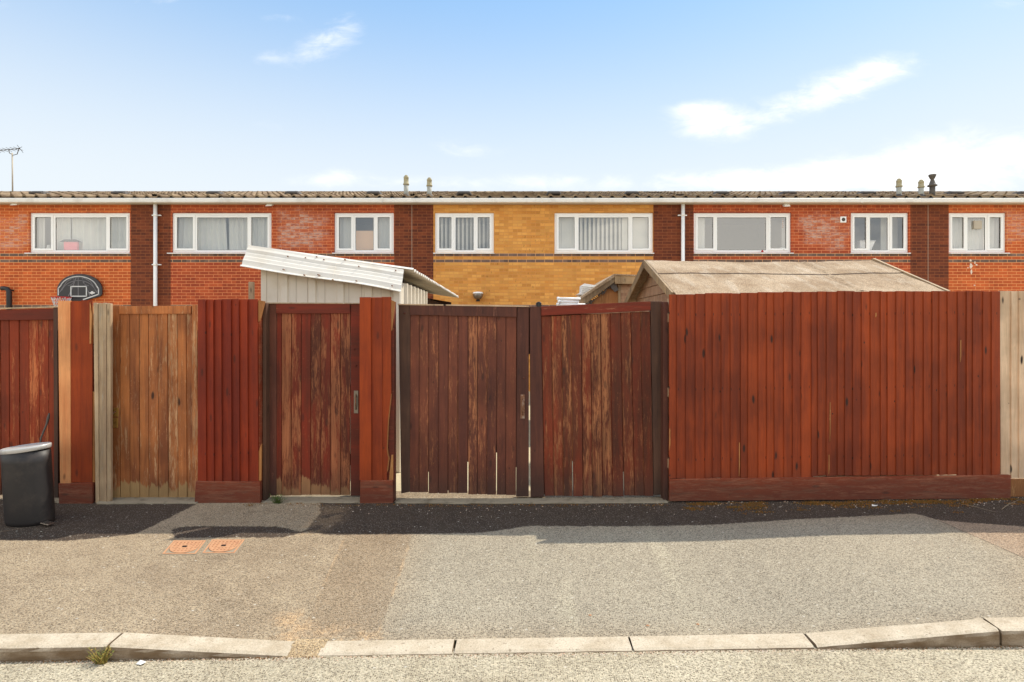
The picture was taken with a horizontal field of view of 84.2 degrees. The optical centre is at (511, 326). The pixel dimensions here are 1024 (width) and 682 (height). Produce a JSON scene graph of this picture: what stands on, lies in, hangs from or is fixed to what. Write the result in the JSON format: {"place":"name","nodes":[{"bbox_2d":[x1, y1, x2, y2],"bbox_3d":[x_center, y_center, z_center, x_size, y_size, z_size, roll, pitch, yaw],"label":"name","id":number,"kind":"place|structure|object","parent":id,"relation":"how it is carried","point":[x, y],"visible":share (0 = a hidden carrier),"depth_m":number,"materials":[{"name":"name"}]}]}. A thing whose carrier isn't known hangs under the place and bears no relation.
{"place":"outdoors","nodes":[
{"label":"outdoors","id":0,"kind":"place"},
{"bbox_2d":[0,191,243,309],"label":"terraced house","id":1,"kind":"structure","parent":0,"point":[115,234],"depth_m":14.04,"materials":[{"name":"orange brick"}]},
{"bbox_2d":[0,286,13,309],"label":"soil pipe","id":2,"kind":"object","parent":1,"relation":"attached to","point":[8,290],"visible":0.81,"depth_m":13.88,"materials":[{"name":"black plastic"}]},
{"bbox_2d":[0,145,21,191],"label":"tv aerial","id":3,"kind":"object","parent":1,"relation":"attached to","point":[8,149],"visible":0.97,"depth_m":16.31,"materials":[{"name":"grey metal"}]},
{"bbox_2d":[60,239,80,249],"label":"toy house","id":4,"kind":"structure","parent":1,"relation":"on","point":[71,244],"depth_m":14.13,"materials":[{"name":"pink plastic"}]},
{"bbox_2d":[50,274,102,305],"bbox_3d":[-10.666,-0.846,13.753,1.107,0.906,0.485,0,0,0],"label":"basketball backboard","id":5,"kind":"object","parent":1,"relation":"attached to","point":[77,287],"visible":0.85,"depth_m":13.96,"materials":[{"name":"black plastic"}]},
{"bbox_2d":[24,213,129,253],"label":"window","id":6,"kind":"structure","parent":1,"relation":"in","point":[98,233],"depth_m":14.23,"materials":[{"name":"plastic"}]},
{"bbox_2d":[150,191,432,305],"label":"terraced house","id":7,"kind":"structure","parent":0,"point":[203,242],"depth_m":14.04,"materials":[{"name":"red brick"}]},
{"bbox_2d":[167,213,270,253],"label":"window","id":8,"kind":"structure","parent":7,"relation":"in","point":[193,233],"depth_m":14.23,"materials":[{"name":"plastic"}]},
{"bbox_2d":[332,213,393,253],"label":"window","id":9,"kind":"structure","parent":7,"relation":"in","point":[355,233],"depth_m":14.24,"materials":[{"name":"plastic"}]},
{"bbox_2d":[402,175,408,197],"bbox_3d":[-2.623,-3.448,14.032,0.240,0.616,0.240,0,0,0],"label":"flue","id":10,"kind":"object","parent":7,"relation":"on","point":[406,181],"visible":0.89,"depth_m":13.98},
{"bbox_2d":[240,245,458,471],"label":"white shed","id":11,"kind":"structure","parent":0,"point":[293,276],"depth_m":6.24,"materials":[{"name":"white metal"}]},
{"bbox_2d":[0,646,1020,664],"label":"gutter dirt","id":12,"kind":"structure","parent":0,"point":[128,660],"depth_m":2.87,"materials":[{"name":"brown soil"}]},
{"bbox_2d":[0,490,1023,640],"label":"pavement","id":13,"kind":"structure","parent":0,"point":[671,568],"depth_m":3.77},
{"bbox_2d":[0,442,54,526],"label":"dustbin","id":14,"kind":"object","parent":13,"relation":"on","point":[27,484],"visible":1,"depth_m":4.54,"materials":[{"name":"plastic"}]},
{"bbox_2d":[39,413,49,442],"bbox_3d":[-4.275,1.196,5.159,0.071,0.800,0.161,0,0,-21],"label":"walking stick","id":15,"kind":"object","parent":13,"relation":"on","point":[47,420],"visible":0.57,"depth_m":5.21,"materials":[{"name":"black metal"}]},
{"bbox_2d":[58,300,95,503],"bbox_3d":[-3.961,0.686,5.195,0.314,1.850,0.130,0,0,0],"label":"fence panel","id":16,"kind":"object","parent":13,"relation":"on","point":[76,396],"visible":0.95,"depth_m":5.14,"materials":[{"name":"red painted timber"},{"name":"peach timber"},{"name":"bare timber"}]},
{"bbox_2d":[93,303,112,502],"bbox_3d":[-3.726,0.693,5.161,0.149,1.822,0.042,0,0,0],"label":"gate post","id":17,"kind":"object","parent":13,"relation":"on","point":[103,355],"visible":1,"depth_m":5.15,"materials":[{"name":"beige wood"}]},
{"bbox_2d":[97,497,197,503],"bbox_3d":[-3.296,1.602,5.201,0.904,0.037,0.198,0,0,0],"label":"threshold","id":18,"kind":"object","parent":13,"relation":"on","point":[155,500],"visible":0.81,"depth_m":5.16,"materials":[{"name":"concrete"}]},
{"bbox_2d":[113,305,197,497],"bbox_3d":[-3.315,0.702,5.272,0.802,1.808,0.095,0,0,0],"label":"garden door","id":19,"kind":"structure","parent":18,"relation":"on","point":[155,401],"depth_m":5.26,"materials":[{"name":"brown wood"}]},
{"bbox_2d":[160,540,207,554],"bbox_3d":[-2.376,1.605,4.105,0.328,0.029,0.273,0,0,0],"label":"utility cover","id":20,"kind":"object","parent":13,"relation":"on","point":[184,547],"visible":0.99,"depth_m":4.09,"materials":[{"name":"metal"}]},
{"bbox_2d":[201,539,245,553],"bbox_3d":[-2.106,1.605,4.120,0.311,0.031,0.272,0,0,0],"label":"utility cover","id":21,"kind":"object","parent":13,"relation":"on","point":[223,546],"visible":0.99,"depth_m":4.11,"materials":[{"name":"metal"}]},
{"bbox_2d":[195,299,265,502],"bbox_3d":[-2.562,0.677,5.189,0.627,1.860,0.122,0,0,0],"label":"fence panel","id":22,"kind":"object","parent":13,"relation":"on","point":[230,400],"visible":1,"depth_m":5.14,"materials":[{"name":"red painted timber"},{"name":"bare timber"}]},
{"bbox_2d":[263,303,269,499],"bbox_3d":[-2.274,0.692,5.245,0.032,1.816,0.090,0,0,0],"label":"gate post","id":23,"kind":"object","parent":13,"relation":"on","point":[266,403],"visible":0.94,"depth_m":5.21,"materials":[{"name":"brown wood"}]},
{"bbox_2d":[265,302,360,495],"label":"garden gate","id":24,"kind":"structure","parent":23,"relation":"attached to","point":[314,370],"depth_m":5.28,"materials":[{"name":"wood"}]},
{"bbox_2d":[271,493,284,503],"bbox_3d":[-2.117,1.559,5.127,0.171,0.094,0.085,0,0,0],"label":"weed","id":25,"kind":"object","parent":13,"relation":"on","point":[276,500],"visible":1,"depth_m":5.11,"materials":[{"name":"green plant"}]},
{"bbox_2d":[263,495,359,502],"bbox_3d":[-1.817,1.603,5.226,0.876,0.034,0.208,0,0,0],"label":"threshold","id":26,"kind":"object","parent":13,"relation":"on","point":[320,499],"visible":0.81,"depth_m":5.21,"materials":[{"name":"concrete"}]},
{"bbox_2d":[360,297,395,502],"bbox_3d":[-1.224,0.669,5.190,0.325,1.877,0.120,0,0,0],"label":"fence panel","id":27,"kind":"object","parent":13,"relation":"on","point":[378,399],"visible":1,"depth_m":5.14,"materials":[{"name":"brown wood"}]},
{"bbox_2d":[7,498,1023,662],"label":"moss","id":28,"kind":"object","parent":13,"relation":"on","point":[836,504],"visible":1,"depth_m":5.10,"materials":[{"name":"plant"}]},
{"bbox_2d":[395,498,667,503],"bbox_3d":[0.179,1.603,5.177,2.465,0.034,0.126,0,0,0],"label":"threshold","id":29,"kind":"object","parent":13,"relation":"on","point":[515,500],"visible":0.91,"depth_m":5.17,"materials":[{"name":"concrete"}]},
{"bbox_2d":[398,304,529,496],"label":"garden gate","id":30,"kind":"structure","parent":29,"relation":"on","point":[464,382],"depth_m":5.28,"materials":[{"name":"brown wood"}]},
{"bbox_2d":[271,497,1018,514],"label":"stone chips","id":31,"kind":"object","parent":13,"relation":"on","point":[682,509],"visible":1,"depth_m":5.06,"materials":[{"name":"grey stone"}]},
{"bbox_2d":[661,302,667,500],"bbox_3d":[1.409,0.686,5.235,0.044,1.828,0.090,0,0,0],"label":"gate post","id":32,"kind":"object","parent":13,"relation":"on","point":[664,400],"visible":0.92,"depth_m":5.19,"materials":[{"name":"brown wood"}]},
{"bbox_2d":[530,301,661,496],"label":"garden gate","id":33,"kind":"structure","parent":32,"relation":"attached to","point":[595,398],"depth_m":5.28,"materials":[{"name":"brown wood"}]},
{"bbox_2d":[667,291,1010,500],"bbox_3d":[3.033,0.633,5.284,3.223,1.934,0.164,0,0,-2],"label":"fence panel","id":34,"kind":"object","parent":13,"relation":"on","point":[780,395],"visible":1,"depth_m":5.21,"materials":[{"name":"red-brown stained timber"}]},
{"bbox_2d":[1000,291,1023,496],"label":"fence panel","id":35,"kind":"object","parent":13,"relation":"on","point":[1012,383],"visible":0.89,"depth_m":5.32,"materials":[{"name":"beige wood"}]},
{"bbox_3d":[-4.080,0.730,5.383,0.360,1.740,0.075,0,0,0],"label":"gate post","id":36,"kind":"object","parent":13,"relation":"on","visible":0},
{"bbox_2d":[0,306,59,497],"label":"garden gate","id":37,"kind":"structure","parent":36,"relation":"attached to","point":[29,376],"depth_m":5.28,"materials":[{"name":"brown wood"}]},
{"bbox_2d":[0,644,1023,681],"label":"road","id":38,"kind":"structure","parent":0,"point":[966,665],"depth_m":2.76,"materials":[{"name":"grey asphalt"}]},
{"bbox_2d":[0,632,121,661],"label":"kerb stone","id":39,"kind":"object","parent":38,"relation":"on","point":[45,647],"visible":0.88,"depth_m":2.84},
{"bbox_2d":[86,645,113,664],"bbox_3d":[-2.049,1.632,2.796,0.146,0.078,0.083,0,0,0],"label":"weed","id":40,"kind":"object","parent":38,"relation":"on","point":[100,660],"visible":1,"depth_m":2.80,"materials":[{"name":"green plant"}]},
{"bbox_2d":[109,632,294,659],"bbox_3d":[-1.577,1.657,2.906,0.890,0.125,0.129,0,0,-2],"label":"kerb stone","id":41,"kind":"object","parent":38,"relation":"on","point":[124,645],"visible":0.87,"depth_m":2.87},
{"bbox_2d":[282,639,328,657],"bbox_3d":[-1.064,1.662,2.912,0.188,0.018,0.185,0,0,0],"label":"sand fill","id":42,"kind":"object","parent":38,"relation":"on","point":[300,648],"visible":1,"depth_m":2.92,"materials":[{"name":"beige sand"}]},
{"bbox_2d":[318,639,454,655],"bbox_3d":[-0.644,1.687,2.931,0.684,0.066,0.129,0,0,-2],"label":"kerb stone","id":43,"kind":"object","parent":38,"relation":"on","point":[392,647],"visible":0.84,"depth_m":2.92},
{"bbox_2d":[1,505,1023,667],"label":"loose grit","id":44,"kind":"object","parent":38,"relation":"on","point":[530,653],"visible":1,"depth_m":2.88,"materials":[{"name":"gravel"}]},
{"bbox_2d":[454,636,631,653],"bbox_3d":[0.161,1.687,2.952,0.916,0.067,0.129,0,0,-1],"label":"kerb stone","id":45,"kind":"object","parent":38,"relation":"on","point":[543,645],"visible":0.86,"depth_m":2.94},
{"bbox_2d":[630,633,813,651],"bbox_3d":[1.096,1.685,2.976,0.944,0.070,0.129,0,0,-1],"label":"kerb stone","id":46,"kind":"object","parent":38,"relation":"on","point":[724,642],"visible":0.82,"depth_m":2.96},
{"bbox_2d":[805,618,999,648],"bbox_3d":[2.061,1.649,3.001,0.971,0.141,0.128,0,0,-1],"label":"kerb stone","id":47,"kind":"object","parent":38,"relation":"on","point":[975,632],"visible":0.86,"depth_m":2.96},
{"bbox_2d":[983,617,1023,645],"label":"kerb stone","id":48,"kind":"object","parent":38,"relation":"on","point":[1011,631],"visible":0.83,"depth_m":2.97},
{"bbox_2d":[0,0,1023,191],"label":"sky","id":49,"kind":"structure","parent":0,"point":[96,95],"materials":[{"name":"blue"}]},
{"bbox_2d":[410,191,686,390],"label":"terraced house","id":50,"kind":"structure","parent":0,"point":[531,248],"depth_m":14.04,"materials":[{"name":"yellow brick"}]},
{"bbox_2d":[426,177,432,197],"bbox_3d":[-2.048,-3.418,14.032,0.240,0.557,0.240,0,0,0],"label":"flue","id":51,"kind":"object","parent":50,"relation":"on","point":[429,185],"visible":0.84,"depth_m":13.98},
{"bbox_2d":[433,213,493,253],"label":"window","id":52,"kind":"structure","parent":50,"relation":"in","point":[455,233],"depth_m":14.09,"materials":[{"name":"plastic"}]},
{"bbox_2d":[473,292,482,300],"bbox_3d":[-0.837,-0.741,13.913,0.260,0.235,0.261,0,0,0],"label":"bulkhead lamp","id":53,"kind":"object","parent":50,"relation":"attached to","point":[477,295],"visible":1,"depth_m":13.82,"materials":[{"name":"white plastic"}]},
{"bbox_2d":[554,213,653,253],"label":"window","id":54,"kind":"structure","parent":50,"relation":"in","point":[574,233],"depth_m":14.24,"materials":[{"name":"plastic"}]},
{"bbox_2d":[350,391,1009,490],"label":"garden ground","id":55,"kind":"structure","parent":0,"point":[398,481],"depth_m":6.07,"materials":[{"name":"brown soil"}]},
{"bbox_2d":[248,282,254,298],"bbox_3d":[-2.795,0.560,6.070,0.056,2.079,0.040,0,0,0],"label":"stake","id":56,"kind":"object","parent":55,"relation":"on","point":[251,290],"visible":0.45,"depth_m":6.05,"materials":[{"name":"beige wood"}]},
{"bbox_2d":[576,284,595,303],"bbox_3d":[1.266,0.446,9.438,0.402,2.308,0.325,0,0,0],"label":"sheeting heap","id":57,"kind":"object","parent":55,"relation":"on","point":[584,288],"visible":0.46,"depth_m":9.30,"materials":[{"name":"white plastic"}]},
{"bbox_2d":[577,274,635,313],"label":"old shed","id":58,"kind":"structure","parent":55,"relation":"on","point":[616,288],"depth_m":8.84,"materials":[{"name":"wood"}]},
{"bbox_2d":[831,191,1023,290],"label":"terraced house","id":59,"kind":"structure","parent":55,"relation":"on","point":[975,240],"depth_m":14.04,"materials":[{"name":"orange brick"}]},
{"bbox_2d":[927,174,937,197],"bbox_3d":[10.416,-3.454,14.032,0.210,0.627,0.210,0,0,0],"label":"flue","id":60,"kind":"object","parent":59,"relation":"on","point":[932,184],"visible":0.92,"depth_m":13.99,"materials":[{"name":"grey metal"}]},
{"bbox_2d":[949,213,1009,253],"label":"window","id":61,"kind":"structure","parent":59,"relation":"in","point":[969,233],"depth_m":14.09,"materials":[{"name":"plastic"}]},
{"bbox_2d":[624,258,949,475],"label":"felt roof shed","id":62,"kind":"structure","parent":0,"point":[658,280],"depth_m":6.57,"materials":[{"name":"brown wood"}]},
{"bbox_2d":[643,191,934,280],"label":"terraced house","id":63,"kind":"structure","parent":0,"point":[743,226],"depth_m":14.04,"materials":[{"name":"red brick"}]},
{"bbox_2d":[694,213,793,253],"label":"window","id":64,"kind":"structure","parent":63,"relation":"in","point":[714,233],"depth_m":15.37,"materials":[{"name":"plastic"}]},
{"bbox_2d":[840,216,845,222],"bbox_3d":[8.203,-2.651,14.023,0.150,0.150,0.033,0,0,0],"label":"wall vent","id":65,"kind":"object","parent":63,"relation":"attached to","point":[842,219],"depth_m":14.01,"materials":[{"name":"plastic"}]},
{"bbox_2d":[856,240,875,249],"bbox_3d":[8.960,-1.974,14.349,0.405,0.390,0.202,0,0,0],"label":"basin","id":66,"kind":"object","parent":63,"relation":"in","point":[860,244],"visible":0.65,"depth_m":14.26,"materials":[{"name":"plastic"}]},
{"bbox_2d":[850,213,910,253],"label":"window","id":67,"kind":"structure","parent":63,"relation":"in","point":[889,230],"depth_m":14.09,"materials":[{"name":"plastic"}]},
{"bbox_2d":[894,178,902,197],"bbox_3d":[9.590,-3.405,14.032,0.240,0.530,0.240,0,0,0],"label":"flue","id":68,"kind":"object","parent":63,"relation":"on","point":[899,186],"visible":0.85,"depth_m":13.98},
{"bbox_2d":[916,179,925,197],"bbox_3d":[10.138,-3.391,14.032,0.240,0.503,0.240,0,0,0],"label":"flue","id":69,"kind":"object","parent":63,"relation":"on","point":[921,186],"visible":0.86,"depth_m":13.98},
{"bbox_3d":[0.864,0.653,8.325,0.410,1.893,0.350,0,0,0],"label":"workbench","id":70,"kind":"object","parent":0,"visible":0},
{"bbox_2d":[556,303,584,305],"bbox_3d":[0.857,-0.322,8.244,0.440,0.048,0.054,0,0,-13],"label":"drain pipe","id":71,"kind":"object","parent":70,"relation":"on","point":[559,304],"visible":0.75,"depth_m":8.22,"materials":[{"name":"plastic"}]},
{"bbox_2d":[557,300,578,302],"bbox_3d":[0.818,-0.363,8.242,0.333,0.053,0.060,0,0,-17],"label":"drain pipe","id":72,"kind":"object","parent":71,"relation":"on","point":[567,301],"visible":1,"depth_m":8.23,"materials":[{"name":"plastic"}]},
{"bbox_2d":[557,297,580,299],"bbox_3d":[0.825,-0.407,8.243,0.368,0.048,0.055,0,0,-15],"label":"drain pipe","id":73,"kind":"object","parent":72,"relation":"on","point":[567,298],"visible":1,"depth_m":8.23,"materials":[{"name":"plastic"}]}
]}

